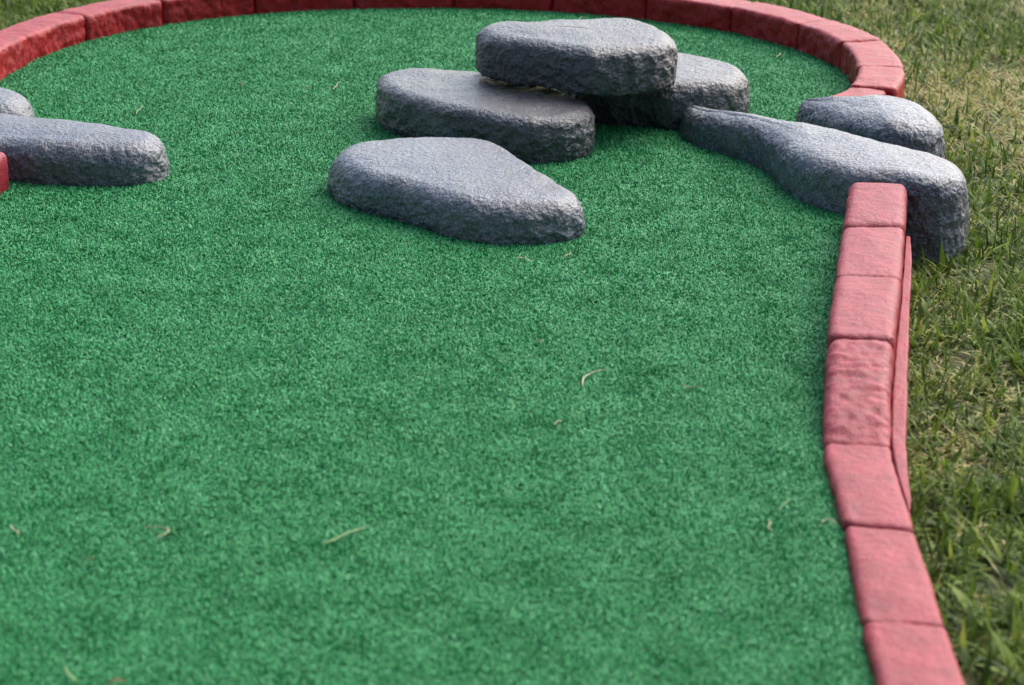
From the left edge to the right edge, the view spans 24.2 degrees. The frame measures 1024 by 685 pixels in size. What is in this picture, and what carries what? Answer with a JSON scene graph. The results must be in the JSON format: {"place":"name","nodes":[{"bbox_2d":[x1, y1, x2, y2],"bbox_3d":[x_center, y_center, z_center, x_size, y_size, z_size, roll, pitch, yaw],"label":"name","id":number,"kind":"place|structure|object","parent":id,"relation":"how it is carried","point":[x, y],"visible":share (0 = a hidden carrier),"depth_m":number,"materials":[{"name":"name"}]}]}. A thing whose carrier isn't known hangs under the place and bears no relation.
{"place":"outdoors","nodes":[
{"label":"outdoors","id":0,"kind":"place"},
{"bbox_2d":[0,0,1023,684],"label":"ground","id":1,"kind":"structure","parent":0,"point":[995,576],"depth_m":3.73,"materials":[{"name":"green plant"}]},
{"bbox_2d":[0,152,8,194],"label":"kerb block","id":2,"kind":"structure","parent":1,"relation":"on","point":[4,181],"depth_m":4.36,"materials":[{"name":"brick"}]},
{"bbox_2d":[0,34,28,82],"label":"kerb block","id":3,"kind":"structure","parent":1,"relation":"on","point":[14,53],"depth_m":5.33,"materials":[{"name":"paint"}]},
{"bbox_2d":[0,13,85,61],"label":"kerb block","id":4,"kind":"structure","parent":1,"relation":"on","point":[46,34],"depth_m":5.52,"materials":[{"name":"paint"}]},
{"bbox_2d":[58,0,162,41],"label":"kerb block","id":5,"kind":"structure","parent":1,"relation":"on","point":[107,18],"depth_m":5.72,"materials":[{"name":"paint"}]},
{"bbox_2d":[159,0,254,24],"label":"kerb block","id":6,"kind":"structure","parent":1,"relation":"on","point":[176,11],"depth_m":5.87,"materials":[{"name":"paint"}]},
{"bbox_2d":[254,0,353,14],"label":"kerb block","id":7,"kind":"structure","parent":1,"relation":"on","point":[262,7],"depth_m":5.97,"materials":[{"name":"paint"}]},
{"bbox_2d":[354,0,453,9],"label":"kerb block","id":8,"kind":"structure","parent":1,"relation":"on","point":[383,4],"depth_m":6.01,"materials":[{"name":"paint"}]},
{"bbox_2d":[0,10,874,684],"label":"putting green","id":9,"kind":"object","parent":1,"relation":"on","point":[522,592],"visible":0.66,"depth_m":3.03,"materials":[{"name":"green carpet"}]},
{"bbox_2d":[0,87,35,117],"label":"stone","id":10,"kind":"object","parent":9,"relation":"on","point":[13,102],"visible":0.48,"depth_m":4.75,"materials":[{"name":"stone"}]},
{"bbox_2d":[0,113,170,187],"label":"stone","id":11,"kind":"object","parent":9,"relation":"on","point":[45,152],"visible":0.94,"depth_m":4.41,"materials":[{"name":"stone"}]},
{"bbox_2d":[107,679,127,682],"bbox_3d":[-0.415,0.356,2.514,0.021,0.003,0.008,0,19,0],"label":"leaf bit","id":12,"kind":"object","parent":9,"relation":"on","point":[112,680],"visible":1,"depth_m":2.51,"materials":[{"name":"plant"}]},
{"bbox_2d":[322,526,365,542],"bbox_3d":[-0.202,0.232,2.876,0.004,0.003,0.070,17,25,40],"label":"grass clipping","id":13,"kind":"object","parent":9,"relation":"on","point":[341,535],"depth_m":2.88},
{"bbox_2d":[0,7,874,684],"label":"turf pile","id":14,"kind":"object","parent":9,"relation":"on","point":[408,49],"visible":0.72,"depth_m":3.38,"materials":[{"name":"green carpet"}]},
{"bbox_2d":[64,666,76,682],"bbox_3d":[-0.469,0.352,2.528,0.004,0.003,0.039,-10,21,-26],"label":"grass clipping","id":15,"kind":"object","parent":14,"relation":"on","point":[69,674],"depth_m":2.53},
{"bbox_2d":[144,526,169,536],"bbox_3d":[-0.428,0.227,2.891,0.022,0.003,0.040,-11,22,-28],"label":"grass clipping","id":16,"kind":"object","parent":14,"relation":"on","point":[160,527],"depth_m":2.89,"materials":[{"name":"plant"}]},
{"bbox_2d":[582,369,606,386],"bbox_3d":[0.111,0.049,3.406,0.020,0.003,0.076,11,22,30],"label":"grass clipping","id":17,"kind":"object","parent":14,"relation":"on","point":[589,374],"depth_m":3.41,"materials":[{"name":"plant"}]},
{"bbox_2d":[327,137,585,246],"bbox_3d":[-0.114,-0.270,4.265,0.353,0.098,0.565,-7,20,-20],"label":"stone","id":18,"kind":"object","parent":9,"relation":"on","point":[480,191],"visible":0.98,"depth_m":4.16,"materials":[{"name":"stone"}]},
{"bbox_2d":[375,68,594,164],"bbox_3d":[-0.059,-0.457,4.768,0.295,0.106,0.560,-15,24,-36],"label":"stone","id":19,"kind":"object","parent":9,"relation":"on","point":[536,124],"visible":0.94,"depth_m":4.64,"materials":[{"name":"stone"}]},
{"bbox_2d":[475,18,677,96],"bbox_3d":[0.127,-0.577,4.790,0.406,0.105,0.340,0,19,0],"label":"stone","id":20,"kind":"object","parent":19,"relation":"on","point":[614,57],"visible":1,"depth_m":4.70,"materials":[{"name":"stone"}]},
{"bbox_2d":[555,53,749,130],"bbox_3d":[0.290,-0.524,4.954,0.402,0.112,0.345,0,19,0],"label":"stone","id":21,"kind":"object","parent":9,"relation":"on","point":[705,82],"visible":0.47,"depth_m":4.83,"materials":[{"name":"stone"}]},
{"bbox_2d":[454,0,552,11],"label":"kerb block","id":22,"kind":"structure","parent":1,"relation":"on","point":[539,5],"depth_m":6.00,"materials":[{"name":"paint"}]},
{"bbox_2d":[552,0,646,19],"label":"kerb block","id":23,"kind":"structure","parent":1,"relation":"on","point":[635,9],"depth_m":5.92,"materials":[{"name":"paint"}]},
{"bbox_2d":[646,0,751,32],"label":"kerb block","id":24,"kind":"structure","parent":1,"relation":"on","point":[714,14],"depth_m":5.79,"materials":[{"name":"paint"}]},
{"bbox_2d":[731,2,827,49],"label":"kerb block","id":25,"kind":"structure","parent":1,"relation":"on","point":[775,24],"depth_m":5.63,"materials":[{"name":"paint"}]},
{"bbox_2d":[679,105,969,267],"bbox_3d":[0.526,-0.308,4.466,0.240,0.187,0.793,-15,24,-37],"label":"boulder","id":26,"kind":"object","parent":1,"relation":"on","point":[825,168],"visible":0.71,"depth_m":4.27,"materials":[{"name":"stone"}]},
{"bbox_2d":[798,20,879,67],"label":"kerb block","id":27,"kind":"structure","parent":1,"relation":"on","point":[824,40],"depth_m":5.43,"materials":[{"name":"paint"}]},
{"bbox_2d":[832,88,885,95],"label":"kerb block","id":28,"kind":"structure","parent":1,"relation":"on","point":[858,91],"depth_m":4.86,"materials":[{"name":"brick"}]},
{"bbox_2d":[823,444,913,534],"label":"kerb block","id":29,"kind":"structure","parent":1,"relation":"on","point":[865,490],"depth_m":2.99,"materials":[{"name":"paint"}]},
{"bbox_2d":[796,95,944,158],"bbox_3d":[0.722,-0.397,4.736,0.216,0.176,0.377,-10,22,-28],"label":"boulder","id":30,"kind":"object","parent":1,"relation":"on","point":[902,122],"visible":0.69,"depth_m":4.63,"materials":[{"name":"grey rough stone"}]},
{"bbox_2d":[841,41,903,83],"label":"kerb block","id":31,"kind":"structure","parent":1,"relation":"on","point":[855,56],"depth_m":5.22,"materials":[{"name":"brick"}]},
{"bbox_2d":[842,182,906,249],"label":"kerb block","id":32,"kind":"structure","parent":1,"relation":"on","point":[876,204],"depth_m":4.03,"materials":[{"name":"paint"}]},
{"bbox_2d":[850,66,904,98],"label":"kerb block","id":33,"kind":"structure","parent":1,"relation":"on","point":[889,81],"depth_m":4.96,"materials":[{"name":"brick"}]},
{"bbox_2d":[844,526,943,628],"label":"kerb block","id":34,"kind":"structure","parent":1,"relation":"on","point":[890,580],"depth_m":2.73,"materials":[{"name":"paint"}]},
{"bbox_2d":[891,236,911,519],"bbox_3d":[0.570,0.069,3.509,0.031,0.118,1.240,3,19,9],"label":"kerb footing","id":35,"kind":"object","parent":1,"relation":"on","point":[899,402],"visible":0.77,"depth_m":3.35,"materials":[{"name":"paint"}]},
{"bbox_2d":[822,339,893,450],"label":"kerb block","id":36,"kind":"structure","parent":35,"relation":"on","point":[858,385],"depth_m":3.25,"materials":[{"name":"paint"}]},
{"bbox_2d":[827,276,900,375],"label":"kerb block","id":37,"kind":"structure","parent":35,"relation":"on","point":[864,308],"depth_m":3.51,"materials":[{"name":"paint"}]},
{"bbox_2d":[835,227,903,311],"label":"kerb block","id":38,"kind":"structure","parent":35,"relation":"on","point":[871,251],"depth_m":3.79,"materials":[{"name":"paint"}]},
{"bbox_2d":[862,622,964,684],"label":"kerb block","id":39,"kind":"structure","parent":1,"relation":"on","point":[904,654],"depth_m":2.55,"materials":[{"name":"paint"}]},
{"bbox_2d":[921,238,962,272],"bbox_3d":[0.745,-0.147,4.137,0.084,0.059,0.056,0,19,0],"label":"weed","id":40,"kind":"object","parent":1,"relation":"on","point":[942,258],"visible":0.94,"depth_m":4.15,"materials":[{"name":"green plant"}]},
{"bbox_2d":[947,583,1003,625],"bbox_3d":[0.534,0.319,2.830,0.080,0.029,0.082,11,22,28],"label":"weed","id":41,"kind":"object","parent":1,"relation":"on","point":[959,595],"visible":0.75,"depth_m":2.85,"materials":[{"name":"green plant"}]},
{"bbox_2d":[976,174,1003,204],"bbox_3d":[0.922,-0.290,4.553,0.045,0.058,0.078,-9,21,-25],"label":"weed","id":42,"kind":"object","parent":1,"relation":"on","point":[989,193],"visible":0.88,"depth_m":4.56,"materials":[{"name":"green plant"}]},
{"bbox_2d":[970,547,1020,565],"bbox_3d":[0.607,0.269,2.995,0.073,0.015,0.025,2,19,6],"label":"weed","id":43,"kind":"object","parent":1,"relation":"on","point":[989,556],"visible":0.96,"depth_m":2.99,"materials":[{"name":"green plant"}]},
{"bbox_2d":[975,627,1019,684],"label":"weed","id":44,"kind":"object","parent":1,"relation":"on","point":[1013,662],"visible":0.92,"depth_m":2.70,"materials":[{"name":"green plant"}]},
{"bbox_2d":[980,315,1017,329],"bbox_3d":[0.788,-0.025,3.837,0.068,0.022,0.067,0,19,0],"label":"weed","id":45,"kind":"object","parent":1,"relation":"on","point":[992,323],"visible":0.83,"depth_m":3.85,"materials":[{"name":"green plant"}]}
]}

